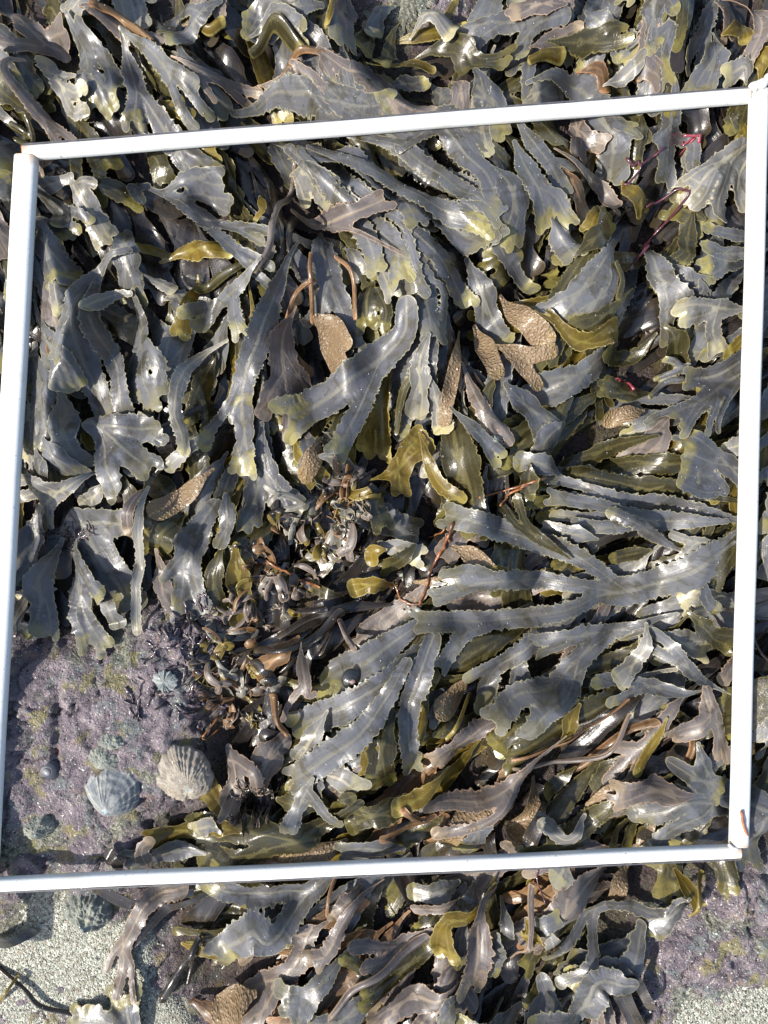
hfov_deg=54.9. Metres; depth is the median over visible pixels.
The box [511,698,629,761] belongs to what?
seaweed stalk
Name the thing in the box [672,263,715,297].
seaweed frond
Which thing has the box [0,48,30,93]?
seaweed frond
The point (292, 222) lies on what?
seaweed stalk
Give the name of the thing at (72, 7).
seaweed frond
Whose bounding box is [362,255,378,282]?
seaweed frond
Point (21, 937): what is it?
seaweed frond
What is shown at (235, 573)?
seaweed frond
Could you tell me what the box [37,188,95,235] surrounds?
seaweed frond
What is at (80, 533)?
purple thread tuft
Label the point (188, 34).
seaweed frond
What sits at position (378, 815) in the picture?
seaweed frond
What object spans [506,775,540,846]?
seaweed receptacle
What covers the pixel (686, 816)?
seaweed frond
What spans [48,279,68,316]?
seaweed frond
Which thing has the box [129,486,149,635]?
seaweed frond
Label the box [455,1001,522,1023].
seaweed frond
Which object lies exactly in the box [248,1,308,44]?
seaweed frond
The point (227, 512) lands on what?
seaweed frond
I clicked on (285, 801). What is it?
seaweed frond
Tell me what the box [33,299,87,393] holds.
seaweed frond
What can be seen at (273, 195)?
seaweed stalk
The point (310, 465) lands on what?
seaweed receptacle
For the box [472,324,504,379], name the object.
seaweed receptacle
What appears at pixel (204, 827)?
seaweed frond
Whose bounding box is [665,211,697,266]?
seaweed frond
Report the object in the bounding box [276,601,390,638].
seaweed frond
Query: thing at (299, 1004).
seaweed frond
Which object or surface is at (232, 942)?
seaweed frond
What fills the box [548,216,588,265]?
seaweed frond
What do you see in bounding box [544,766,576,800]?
seaweed frond
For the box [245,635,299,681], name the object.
seaweed frond
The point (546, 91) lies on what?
seaweed frond
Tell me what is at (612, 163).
seaweed frond
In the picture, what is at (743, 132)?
seaweed stalk
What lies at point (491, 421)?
seaweed frond
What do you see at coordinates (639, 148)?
seaweed frond
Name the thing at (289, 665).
seaweed stalk
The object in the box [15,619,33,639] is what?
seaweed frond
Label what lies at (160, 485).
seaweed frond
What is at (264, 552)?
seaweed tuft
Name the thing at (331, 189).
seaweed frond
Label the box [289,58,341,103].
seaweed frond
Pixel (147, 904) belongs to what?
seaweed frond
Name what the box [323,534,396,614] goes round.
seaweed frond
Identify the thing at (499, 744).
seaweed frond
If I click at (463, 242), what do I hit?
seaweed frond
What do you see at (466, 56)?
seaweed frond
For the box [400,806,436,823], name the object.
seaweed stalk
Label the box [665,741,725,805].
seaweed frond
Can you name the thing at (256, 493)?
seaweed frond
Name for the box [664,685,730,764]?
seaweed frond
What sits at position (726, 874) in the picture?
seaweed frond
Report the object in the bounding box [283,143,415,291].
seaweed frond
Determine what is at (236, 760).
seaweed frond
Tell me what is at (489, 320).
seaweed frond
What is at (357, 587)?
seaweed frond
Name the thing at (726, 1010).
sand
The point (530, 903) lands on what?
seaweed stalk
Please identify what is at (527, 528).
seaweed frond
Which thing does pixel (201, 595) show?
purple turf
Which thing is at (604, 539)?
seaweed frond
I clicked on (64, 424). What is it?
seaweed frond
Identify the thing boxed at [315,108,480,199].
seaweed frond
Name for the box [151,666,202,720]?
purple turf
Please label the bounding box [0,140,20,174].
seaweed frond
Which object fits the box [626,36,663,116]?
seaweed frond
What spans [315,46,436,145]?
seaweed frond
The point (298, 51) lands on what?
seaweed stalk
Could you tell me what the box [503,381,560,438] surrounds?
seaweed frond
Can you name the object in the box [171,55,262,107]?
seaweed frond
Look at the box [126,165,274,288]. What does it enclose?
seaweed frond
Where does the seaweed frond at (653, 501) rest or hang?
on the seaweed understory
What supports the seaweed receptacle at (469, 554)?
on the seaweed understory
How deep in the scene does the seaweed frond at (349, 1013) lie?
0.50 m
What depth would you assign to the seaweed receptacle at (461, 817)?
0.50 m
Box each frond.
[0,11,71,63]
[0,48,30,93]
[0,56,76,142]
[0,71,49,138]
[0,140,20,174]
[0,169,12,203]
[0,211,9,260]
[0,928,37,948]
[8,52,44,99]
[15,504,44,586]
[15,585,22,591]
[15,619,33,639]
[20,470,95,531]
[21,537,64,641]
[23,341,56,455]
[32,448,47,481]
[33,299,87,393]
[34,220,83,290]
[35,55,89,121]
[35,216,75,240]
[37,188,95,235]
[38,172,118,250]
[40,274,60,331]
[41,436,91,491]
[42,0,76,46]
[45,337,50,354]
[47,392,94,467]
[48,246,132,416]
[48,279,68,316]
[60,0,99,41]
[64,8,124,120]
[64,507,147,612]
[66,542,114,659]
[66,978,142,1023]
[77,281,135,413]
[77,484,103,508]
[78,2,164,47]
[78,274,177,310]
[81,411,168,504]
[91,176,143,213]
[91,887,207,950]
[99,583,126,629]
[104,883,188,1004]
[110,229,147,308]
[118,25,215,129]
[119,30,225,171]
[120,487,150,536]
[121,840,205,869]
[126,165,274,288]
[126,288,169,416]
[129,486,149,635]
[134,836,155,868]
[135,240,239,263]
[141,822,193,848]
[143,470,175,498]
[145,151,175,188]
[148,511,186,560]
[152,548,185,619]
[155,431,183,470]
[156,0,222,45]
[158,100,195,120]
[159,498,220,623]
[164,289,186,315]
[164,435,198,472]
[167,339,228,456]
[169,274,199,340]
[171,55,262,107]
[176,257,261,342]
[181,941,235,959]
[184,353,216,434]
[184,799,363,866]
[187,815,221,837]
[190,997,245,1023]
[196,241,298,480]
[198,777,228,817]
[200,877,331,965]
[204,549,228,615]
[210,820,240,837]
[212,492,236,549]
[217,743,264,825]
[225,542,259,626]
[229,71,396,120]
[236,421,308,533]
[240,0,324,44]
[241,916,328,1023]
[244,732,291,795]
[244,903,280,918]
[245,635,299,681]
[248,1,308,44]
[253,237,276,269]
[254,306,311,441]
[266,1016,290,1023]
[267,142,295,189]
[268,295,418,464]
[272,141,501,256]
[273,948,348,1023]
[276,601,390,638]
[276,791,330,816]
[279,776,343,834]
[280,642,316,721]
[282,657,412,795]
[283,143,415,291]
[283,632,444,738]
[287,157,325,167]
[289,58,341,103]
[289,160,340,211]
[290,189,403,255]
[290,709,328,759]
[291,140,430,299]
[293,440,329,489]
[296,148,387,278]
[297,434,314,471]
[298,878,384,973]
[299,892,369,928]
[301,233,366,355]
[306,144,494,240]
[308,995,367,1023]
[313,779,324,800]
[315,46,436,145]
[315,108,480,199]
[316,619,417,700]
[317,453,358,476]
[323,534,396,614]
[324,765,371,792]
[327,882,362,921]
[328,0,357,55]
[331,792,409,835]
[333,839,405,860]
[338,945,432,1013]
[341,433,359,479]
[341,501,423,542]
[346,134,508,229]
[347,576,397,597]
[348,927,432,975]
[353,10,375,58]
[355,280,392,335]
[356,369,392,463]
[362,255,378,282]
[364,4,395,38]
[365,707,397,790]
[366,59,435,74]
[366,491,395,534]
[366,979,461,1023]
[368,424,435,496]
[372,21,400,67]
[377,268,401,303]
[377,539,427,568]
[377,544,416,575]
[379,811,442,843]
[385,209,479,308]
[391,74,430,92]
[391,766,449,817]
[394,128,500,199]
[394,376,410,434]
[395,0,466,44]
[396,632,440,775]
[405,332,431,419]
[406,879,460,904]
[408,502,736,675]
[409,9,458,42]
[410,895,462,915]
[410,903,439,948]
[412,247,447,344]
[414,33,517,75]
[417,694,428,747]
[418,432,466,504]
[423,735,566,839]
[424,716,495,768]
[428,373,453,434]
[429,79,451,106]
[429,882,496,966]
[430,566,450,587]
[432,710,480,739]
[434,397,487,540]
[435,104,487,157]
[436,986,472,1023]
[449,406,507,467]
[450,80,469,108]
[452,824,492,852]
[453,925,468,970]
[455,886,496,1003]
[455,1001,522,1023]
[456,6,571,60]
[461,361,514,446]
[462,616,576,714]
[464,257,514,349]
[471,67,511,142]
[480,612,679,739]
[480,686,627,775]
[486,712,529,753]
[487,218,509,247]
[487,932,506,977]
[490,864,608,954]
[491,164,528,253]
[494,895,514,940]
[497,493,571,559]
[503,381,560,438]
[504,0,567,21]
[512,139,579,235]
[513,451,561,476]
[515,778,632,852]
[516,122,575,193]
[519,463,539,504]
[521,316,621,406]
[521,918,544,946]
[522,67,563,104]
[522,780,547,848]
[523,908,563,937]
[523,972,563,1023]
[525,66,642,185]
[525,465,737,523]
[527,965,638,1023]
[529,20,583,49]
[530,239,618,330]
[530,421,565,455]
[531,120,570,150]
[534,308,617,351]
[537,813,586,845]
[540,520,598,543]
[542,475,736,525]
[542,897,690,989]
[543,487,729,534]
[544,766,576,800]
[547,19,634,59]
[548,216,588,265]
[551,880,628,903]
[553,148,622,215]
[558,434,659,467]
[559,166,588,225]
[559,703,580,743]
[563,918,646,999]
[567,118,611,163]
[568,298,624,331]
[573,205,615,257]
[584,7,614,28]
[586,530,659,548]
[590,672,713,707]
[590,1011,604,1023]
[594,451,681,477]
[596,375,648,402]
[602,47,647,87]
[602,332,657,366]
[605,506,680,551]
[605,773,694,811]
[608,545,651,564]
[610,28,638,65]
[611,622,652,690]
[613,963,655,1023]
[623,783,728,846]
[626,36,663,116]
[626,167,663,224]
[631,115,647,169]
[633,15,663,92]
[633,717,667,777]
[637,667,677,678]
[638,0,680,56]
[638,627,730,694]
[639,244,693,347]
[643,349,740,438]
[645,896,685,940]
[648,356,690,398]
[651,629,711,663]
[652,66,701,190]
[658,190,705,223]
[663,324,690,371]
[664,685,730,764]
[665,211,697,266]
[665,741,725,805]
[668,530,711,560]
[670,296,742,358]
[671,425,737,499]
[672,135,746,222]
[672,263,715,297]
[677,187,688,207]
[681,33,730,91]
[685,0,718,76]
[686,610,733,655]
[690,278,711,298]
[696,248,743,281]
[698,583,721,614]
[699,240,743,261]
[702,222,744,242]
[710,859,739,895]
[711,547,735,592]
[713,615,753,685]
[714,0,734,45]
[719,777,767,872]
[720,436,738,456]
[722,0,767,63]
[729,46,767,79]
[729,107,743,133]
[756,535,767,580]
[758,492,767,534]
[760,383,767,419]
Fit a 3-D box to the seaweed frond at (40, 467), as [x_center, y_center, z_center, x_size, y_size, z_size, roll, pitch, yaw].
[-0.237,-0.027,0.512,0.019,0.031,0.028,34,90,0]
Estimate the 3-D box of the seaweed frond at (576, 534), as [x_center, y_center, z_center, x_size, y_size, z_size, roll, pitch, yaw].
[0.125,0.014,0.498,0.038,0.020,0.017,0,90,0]
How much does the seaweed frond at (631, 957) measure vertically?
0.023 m
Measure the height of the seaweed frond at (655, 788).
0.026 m
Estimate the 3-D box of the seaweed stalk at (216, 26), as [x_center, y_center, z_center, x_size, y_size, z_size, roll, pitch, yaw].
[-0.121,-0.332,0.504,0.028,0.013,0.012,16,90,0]
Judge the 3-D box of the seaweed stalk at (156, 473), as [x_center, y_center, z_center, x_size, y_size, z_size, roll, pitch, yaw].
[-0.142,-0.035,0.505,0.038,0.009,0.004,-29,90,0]
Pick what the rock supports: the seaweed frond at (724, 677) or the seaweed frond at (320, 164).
the seaweed frond at (320, 164)
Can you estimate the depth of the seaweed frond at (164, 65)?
0.50 m
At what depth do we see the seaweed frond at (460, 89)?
0.50 m
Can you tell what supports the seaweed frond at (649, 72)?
on the seaweed understory
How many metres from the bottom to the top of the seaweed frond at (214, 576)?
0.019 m
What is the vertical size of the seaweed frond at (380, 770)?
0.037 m
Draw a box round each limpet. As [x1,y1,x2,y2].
[23,815,54,839]
[63,894,112,932]
[85,769,139,815]
[88,746,117,769]
[97,733,125,749]
[152,669,177,692]
[156,744,213,801]
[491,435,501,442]
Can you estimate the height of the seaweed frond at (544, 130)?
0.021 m
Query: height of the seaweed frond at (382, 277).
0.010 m
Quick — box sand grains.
[0,1,767,1023]
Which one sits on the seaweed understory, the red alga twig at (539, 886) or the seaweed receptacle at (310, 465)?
the red alga twig at (539, 886)
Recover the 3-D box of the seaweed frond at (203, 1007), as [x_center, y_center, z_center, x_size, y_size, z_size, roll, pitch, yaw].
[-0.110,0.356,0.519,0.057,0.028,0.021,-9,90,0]
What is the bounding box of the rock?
[0,0,767,1023]
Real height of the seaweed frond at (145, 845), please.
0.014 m
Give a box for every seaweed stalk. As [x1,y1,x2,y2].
[0,966,71,1015]
[0,973,20,1002]
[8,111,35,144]
[88,0,154,42]
[152,449,201,476]
[159,934,201,1002]
[161,405,202,427]
[189,15,226,36]
[193,262,244,293]
[249,12,303,58]
[253,162,297,273]
[254,607,344,653]
[257,658,297,680]
[260,675,286,692]
[267,45,333,81]
[267,182,287,279]
[269,693,288,736]
[278,606,327,613]
[285,277,316,317]
[286,216,301,280]
[290,629,317,658]
[308,252,314,324]
[324,0,334,28]
[325,876,337,916]
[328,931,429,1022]
[334,255,356,319]
[337,618,356,651]
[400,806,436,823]
[423,811,449,844]
[445,692,470,739]
[510,882,533,959]
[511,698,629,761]
[512,712,631,771]
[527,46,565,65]
[564,718,660,772]
[614,260,625,300]
[684,740,696,764]
[688,868,703,917]
[698,593,767,620]
[721,600,767,610]
[734,122,746,139]
[754,625,767,660]
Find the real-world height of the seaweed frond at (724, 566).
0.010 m
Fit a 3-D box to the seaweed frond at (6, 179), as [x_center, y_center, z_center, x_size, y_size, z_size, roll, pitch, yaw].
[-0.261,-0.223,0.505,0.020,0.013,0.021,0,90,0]
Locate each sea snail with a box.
[39,760,59,779]
[341,668,360,687]
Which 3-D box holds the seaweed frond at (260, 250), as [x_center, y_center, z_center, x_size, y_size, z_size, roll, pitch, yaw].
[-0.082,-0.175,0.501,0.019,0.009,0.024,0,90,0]
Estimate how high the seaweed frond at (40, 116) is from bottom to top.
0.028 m
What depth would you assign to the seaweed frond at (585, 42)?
0.50 m
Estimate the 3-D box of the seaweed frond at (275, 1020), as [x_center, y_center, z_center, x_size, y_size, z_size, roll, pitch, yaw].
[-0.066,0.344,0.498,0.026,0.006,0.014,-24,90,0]
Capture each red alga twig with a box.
[536,869,545,903]
[615,377,634,390]
[623,147,663,185]
[627,188,689,272]
[674,134,701,160]
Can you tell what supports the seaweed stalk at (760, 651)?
on the seaweed understory
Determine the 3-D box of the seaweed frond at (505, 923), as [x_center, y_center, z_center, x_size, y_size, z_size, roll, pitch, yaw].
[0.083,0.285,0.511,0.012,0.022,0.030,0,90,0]
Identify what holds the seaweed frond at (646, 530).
on the seaweed understory
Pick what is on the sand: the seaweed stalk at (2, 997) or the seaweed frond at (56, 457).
the seaweed stalk at (2, 997)
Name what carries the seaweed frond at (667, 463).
on the rock
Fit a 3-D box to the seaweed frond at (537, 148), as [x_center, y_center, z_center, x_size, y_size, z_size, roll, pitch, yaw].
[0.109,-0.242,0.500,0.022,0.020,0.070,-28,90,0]
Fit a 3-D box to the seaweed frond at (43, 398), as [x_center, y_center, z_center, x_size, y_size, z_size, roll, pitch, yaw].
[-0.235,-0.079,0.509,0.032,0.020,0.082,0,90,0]
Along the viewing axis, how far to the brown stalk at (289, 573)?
0.51 m
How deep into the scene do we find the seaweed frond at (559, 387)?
0.51 m
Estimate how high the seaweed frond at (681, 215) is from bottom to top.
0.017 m
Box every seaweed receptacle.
[146,468,214,520]
[211,983,256,1023]
[278,838,348,863]
[297,437,322,483]
[313,313,352,373]
[413,576,444,585]
[433,680,466,721]
[437,331,460,426]
[438,810,492,846]
[450,545,495,568]
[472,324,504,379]
[490,342,557,391]
[499,294,555,346]
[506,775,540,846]
[585,775,634,814]
[602,405,644,427]
[604,863,630,901]
[635,825,655,862]
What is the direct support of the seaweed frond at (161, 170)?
on the seaweed understory
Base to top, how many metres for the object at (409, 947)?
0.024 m
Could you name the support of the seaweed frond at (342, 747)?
on the seaweed understory
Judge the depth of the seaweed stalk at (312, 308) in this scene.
0.49 m
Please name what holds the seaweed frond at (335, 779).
on the seaweed understory
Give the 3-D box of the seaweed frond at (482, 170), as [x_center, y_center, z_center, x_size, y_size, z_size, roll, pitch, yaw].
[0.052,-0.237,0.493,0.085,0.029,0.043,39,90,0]
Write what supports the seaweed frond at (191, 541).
on the seaweed understory
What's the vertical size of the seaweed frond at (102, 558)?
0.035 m
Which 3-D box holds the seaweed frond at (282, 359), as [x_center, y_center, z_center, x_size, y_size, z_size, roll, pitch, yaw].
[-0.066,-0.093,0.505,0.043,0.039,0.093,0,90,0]
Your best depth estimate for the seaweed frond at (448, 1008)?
0.50 m
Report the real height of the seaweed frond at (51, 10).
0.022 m
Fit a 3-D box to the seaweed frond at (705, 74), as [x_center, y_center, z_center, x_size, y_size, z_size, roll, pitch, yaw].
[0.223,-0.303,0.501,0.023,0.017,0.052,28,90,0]
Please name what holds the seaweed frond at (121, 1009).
on the sand
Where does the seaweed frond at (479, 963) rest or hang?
on the seaweed understory
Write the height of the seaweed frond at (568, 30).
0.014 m
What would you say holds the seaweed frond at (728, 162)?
on the seaweed understory
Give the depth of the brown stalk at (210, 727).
0.52 m
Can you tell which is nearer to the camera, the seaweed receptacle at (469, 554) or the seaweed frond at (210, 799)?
the seaweed receptacle at (469, 554)
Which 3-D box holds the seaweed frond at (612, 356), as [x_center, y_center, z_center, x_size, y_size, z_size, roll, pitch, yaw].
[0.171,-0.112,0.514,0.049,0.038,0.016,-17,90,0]
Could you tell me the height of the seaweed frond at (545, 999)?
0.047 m
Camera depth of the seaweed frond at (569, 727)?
0.49 m
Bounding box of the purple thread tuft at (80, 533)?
[39,520,98,557]
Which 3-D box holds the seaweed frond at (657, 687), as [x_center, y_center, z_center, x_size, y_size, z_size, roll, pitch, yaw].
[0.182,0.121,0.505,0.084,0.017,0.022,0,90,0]
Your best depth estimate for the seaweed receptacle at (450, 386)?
0.50 m
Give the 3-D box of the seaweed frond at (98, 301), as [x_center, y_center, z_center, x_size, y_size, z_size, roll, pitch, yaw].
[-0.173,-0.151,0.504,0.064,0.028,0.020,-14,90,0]
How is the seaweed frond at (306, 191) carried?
on the rock
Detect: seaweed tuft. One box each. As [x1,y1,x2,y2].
[186,610,277,694]
[194,668,266,729]
[216,558,312,632]
[227,777,281,837]
[234,512,327,605]
[263,455,380,563]
[314,465,377,535]
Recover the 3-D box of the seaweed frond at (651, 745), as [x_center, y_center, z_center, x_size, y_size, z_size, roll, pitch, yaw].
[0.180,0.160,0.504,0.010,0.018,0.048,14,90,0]
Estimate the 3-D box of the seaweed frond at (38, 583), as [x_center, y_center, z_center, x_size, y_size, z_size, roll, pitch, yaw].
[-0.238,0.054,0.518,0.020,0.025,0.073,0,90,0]
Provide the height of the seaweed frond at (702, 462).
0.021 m
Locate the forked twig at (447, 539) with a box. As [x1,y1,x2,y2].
[393,522,453,605]
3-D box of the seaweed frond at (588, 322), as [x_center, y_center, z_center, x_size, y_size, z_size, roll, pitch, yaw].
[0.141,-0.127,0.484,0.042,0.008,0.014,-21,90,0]
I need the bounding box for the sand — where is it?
[0,889,767,1023]
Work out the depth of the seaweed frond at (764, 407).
0.52 m
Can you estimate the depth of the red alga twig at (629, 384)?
0.53 m
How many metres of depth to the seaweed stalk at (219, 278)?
0.51 m
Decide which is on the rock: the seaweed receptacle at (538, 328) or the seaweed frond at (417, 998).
the seaweed frond at (417, 998)
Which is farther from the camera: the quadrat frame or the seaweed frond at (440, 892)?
the seaweed frond at (440, 892)
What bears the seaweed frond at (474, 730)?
on the seaweed understory
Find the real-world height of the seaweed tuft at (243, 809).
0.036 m
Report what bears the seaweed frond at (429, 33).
on the rock
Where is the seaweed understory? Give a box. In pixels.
[0,0,767,1023]
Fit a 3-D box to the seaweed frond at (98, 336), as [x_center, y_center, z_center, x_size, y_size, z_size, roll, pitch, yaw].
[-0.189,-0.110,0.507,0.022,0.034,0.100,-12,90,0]
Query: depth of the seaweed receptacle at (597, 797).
0.51 m
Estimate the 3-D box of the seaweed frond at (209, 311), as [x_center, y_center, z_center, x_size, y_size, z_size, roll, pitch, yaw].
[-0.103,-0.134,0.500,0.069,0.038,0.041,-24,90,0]
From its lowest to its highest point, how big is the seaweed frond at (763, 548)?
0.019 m
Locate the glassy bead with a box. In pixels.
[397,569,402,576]
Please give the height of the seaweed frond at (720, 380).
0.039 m
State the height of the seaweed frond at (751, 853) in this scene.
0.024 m
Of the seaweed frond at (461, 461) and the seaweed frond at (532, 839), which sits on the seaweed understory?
the seaweed frond at (461, 461)
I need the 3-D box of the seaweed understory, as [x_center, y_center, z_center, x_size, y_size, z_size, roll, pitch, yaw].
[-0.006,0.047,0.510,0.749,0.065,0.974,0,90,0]
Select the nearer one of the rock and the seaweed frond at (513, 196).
the seaweed frond at (513, 196)
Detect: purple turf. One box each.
[123,678,156,721]
[139,618,199,664]
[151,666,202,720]
[166,634,229,696]
[168,593,227,652]
[184,701,229,737]
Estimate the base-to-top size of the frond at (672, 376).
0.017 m
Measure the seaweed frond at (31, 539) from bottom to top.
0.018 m
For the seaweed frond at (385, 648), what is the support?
on the rock
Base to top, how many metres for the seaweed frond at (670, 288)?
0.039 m
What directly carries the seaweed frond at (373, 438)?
on the rock
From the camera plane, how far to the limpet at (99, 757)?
0.51 m
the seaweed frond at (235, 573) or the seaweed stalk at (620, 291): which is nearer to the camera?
the seaweed stalk at (620, 291)
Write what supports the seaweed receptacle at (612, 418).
on the seaweed understory
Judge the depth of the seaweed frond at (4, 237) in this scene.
0.50 m
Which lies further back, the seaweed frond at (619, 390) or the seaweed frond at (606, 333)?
the seaweed frond at (619, 390)
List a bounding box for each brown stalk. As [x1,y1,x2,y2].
[201,716,218,739]
[266,559,320,588]
[479,476,546,506]
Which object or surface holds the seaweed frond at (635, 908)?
on the seaweed understory
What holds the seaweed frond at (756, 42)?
on the seaweed understory
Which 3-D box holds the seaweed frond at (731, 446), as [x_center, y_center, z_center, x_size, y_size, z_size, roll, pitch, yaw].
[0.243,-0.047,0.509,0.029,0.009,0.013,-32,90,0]
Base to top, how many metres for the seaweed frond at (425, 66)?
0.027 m
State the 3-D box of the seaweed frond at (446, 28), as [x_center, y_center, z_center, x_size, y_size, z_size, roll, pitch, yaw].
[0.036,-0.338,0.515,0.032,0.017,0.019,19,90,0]
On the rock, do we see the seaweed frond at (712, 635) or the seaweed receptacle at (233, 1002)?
the seaweed receptacle at (233, 1002)
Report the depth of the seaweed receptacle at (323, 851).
0.51 m
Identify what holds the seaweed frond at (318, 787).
on the seaweed understory
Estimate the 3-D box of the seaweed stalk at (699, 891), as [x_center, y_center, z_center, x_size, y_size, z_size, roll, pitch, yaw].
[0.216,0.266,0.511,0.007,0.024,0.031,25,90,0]
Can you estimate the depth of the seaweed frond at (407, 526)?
0.51 m
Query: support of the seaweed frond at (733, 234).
on the seaweed understory
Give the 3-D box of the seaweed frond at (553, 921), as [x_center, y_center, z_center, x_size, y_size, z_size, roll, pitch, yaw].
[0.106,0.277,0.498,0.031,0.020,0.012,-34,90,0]
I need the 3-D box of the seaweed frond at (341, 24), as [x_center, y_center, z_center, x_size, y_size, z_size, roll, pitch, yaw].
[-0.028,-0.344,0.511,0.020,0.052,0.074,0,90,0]
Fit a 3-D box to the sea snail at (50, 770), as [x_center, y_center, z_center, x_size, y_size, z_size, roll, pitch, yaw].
[-0.231,0.178,0.509,0.015,0.007,0.015,44,93,-7]
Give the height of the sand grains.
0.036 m
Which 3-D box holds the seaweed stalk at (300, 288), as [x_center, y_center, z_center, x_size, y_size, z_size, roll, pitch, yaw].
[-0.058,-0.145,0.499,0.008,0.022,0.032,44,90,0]
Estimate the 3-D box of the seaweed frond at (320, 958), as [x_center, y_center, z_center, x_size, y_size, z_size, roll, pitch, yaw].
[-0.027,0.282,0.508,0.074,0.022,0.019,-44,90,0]
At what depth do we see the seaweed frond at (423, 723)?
0.50 m
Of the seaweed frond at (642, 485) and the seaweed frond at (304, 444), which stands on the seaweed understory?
the seaweed frond at (642, 485)
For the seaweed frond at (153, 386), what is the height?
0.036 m
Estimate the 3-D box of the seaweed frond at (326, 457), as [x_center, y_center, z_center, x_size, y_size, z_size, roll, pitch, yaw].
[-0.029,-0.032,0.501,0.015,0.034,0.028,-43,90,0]
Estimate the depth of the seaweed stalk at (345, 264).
0.49 m
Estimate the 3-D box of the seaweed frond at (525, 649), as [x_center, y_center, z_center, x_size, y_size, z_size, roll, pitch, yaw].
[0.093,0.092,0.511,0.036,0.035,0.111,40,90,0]
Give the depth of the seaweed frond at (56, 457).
0.50 m
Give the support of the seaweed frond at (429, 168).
on the seaweed frond at (321, 114)
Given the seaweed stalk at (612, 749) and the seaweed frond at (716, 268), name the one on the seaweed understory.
the seaweed frond at (716, 268)
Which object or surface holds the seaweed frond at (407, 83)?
on the rock
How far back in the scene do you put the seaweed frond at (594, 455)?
0.52 m
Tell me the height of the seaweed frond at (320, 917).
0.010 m
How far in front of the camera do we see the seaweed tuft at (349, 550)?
0.51 m
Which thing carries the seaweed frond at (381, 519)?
on the seaweed understory
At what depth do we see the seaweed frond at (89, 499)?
0.52 m
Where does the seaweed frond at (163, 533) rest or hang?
on the rock
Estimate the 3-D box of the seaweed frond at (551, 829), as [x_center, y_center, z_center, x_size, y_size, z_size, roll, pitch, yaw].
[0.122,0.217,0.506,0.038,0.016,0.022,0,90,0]
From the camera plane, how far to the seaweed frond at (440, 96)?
0.52 m
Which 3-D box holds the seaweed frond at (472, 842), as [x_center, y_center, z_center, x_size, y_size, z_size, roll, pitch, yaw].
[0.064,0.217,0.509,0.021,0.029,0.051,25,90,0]
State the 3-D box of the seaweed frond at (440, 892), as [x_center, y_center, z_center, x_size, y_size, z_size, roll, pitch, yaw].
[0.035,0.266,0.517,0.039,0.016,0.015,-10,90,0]
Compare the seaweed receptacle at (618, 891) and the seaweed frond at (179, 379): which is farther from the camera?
the seaweed receptacle at (618, 891)
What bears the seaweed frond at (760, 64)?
on the seaweed understory
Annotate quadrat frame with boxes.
[0,73,767,893]
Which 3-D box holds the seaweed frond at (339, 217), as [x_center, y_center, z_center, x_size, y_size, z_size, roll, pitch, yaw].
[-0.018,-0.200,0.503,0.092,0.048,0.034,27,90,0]
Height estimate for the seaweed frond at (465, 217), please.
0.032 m
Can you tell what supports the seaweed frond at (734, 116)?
on the seaweed understory
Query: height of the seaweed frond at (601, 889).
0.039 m
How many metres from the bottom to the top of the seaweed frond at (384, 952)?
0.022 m
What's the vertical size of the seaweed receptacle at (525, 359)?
0.017 m
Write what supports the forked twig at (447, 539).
on the seaweed understory
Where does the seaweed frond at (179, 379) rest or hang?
on the seaweed understory
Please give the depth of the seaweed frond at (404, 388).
0.51 m
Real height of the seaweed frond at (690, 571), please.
0.039 m
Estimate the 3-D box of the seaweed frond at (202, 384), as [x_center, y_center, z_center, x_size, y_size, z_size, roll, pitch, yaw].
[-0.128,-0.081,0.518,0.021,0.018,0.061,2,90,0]
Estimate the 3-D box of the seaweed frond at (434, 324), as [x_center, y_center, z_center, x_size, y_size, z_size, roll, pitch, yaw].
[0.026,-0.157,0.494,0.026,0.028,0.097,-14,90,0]
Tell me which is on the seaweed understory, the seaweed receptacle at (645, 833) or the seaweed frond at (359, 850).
the seaweed frond at (359, 850)
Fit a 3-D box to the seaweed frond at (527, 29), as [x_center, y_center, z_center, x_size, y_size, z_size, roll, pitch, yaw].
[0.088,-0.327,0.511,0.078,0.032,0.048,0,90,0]
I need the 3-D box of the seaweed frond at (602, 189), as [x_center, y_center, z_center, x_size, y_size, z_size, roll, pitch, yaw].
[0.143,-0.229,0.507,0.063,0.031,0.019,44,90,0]
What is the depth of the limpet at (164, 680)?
0.51 m
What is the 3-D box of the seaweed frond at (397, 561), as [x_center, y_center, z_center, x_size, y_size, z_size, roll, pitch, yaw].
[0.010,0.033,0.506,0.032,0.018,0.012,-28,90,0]
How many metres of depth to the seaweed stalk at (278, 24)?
0.49 m
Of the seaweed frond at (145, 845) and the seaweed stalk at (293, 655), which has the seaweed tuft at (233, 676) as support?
the seaweed stalk at (293, 655)
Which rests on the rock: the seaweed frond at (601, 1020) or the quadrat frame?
the seaweed frond at (601, 1020)
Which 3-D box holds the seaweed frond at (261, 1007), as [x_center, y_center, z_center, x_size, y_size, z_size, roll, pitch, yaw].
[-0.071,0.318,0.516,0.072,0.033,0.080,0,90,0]
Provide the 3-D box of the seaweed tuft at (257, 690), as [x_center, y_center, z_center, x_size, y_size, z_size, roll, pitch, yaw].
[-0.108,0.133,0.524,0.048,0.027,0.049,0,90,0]
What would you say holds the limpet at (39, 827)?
on the rock

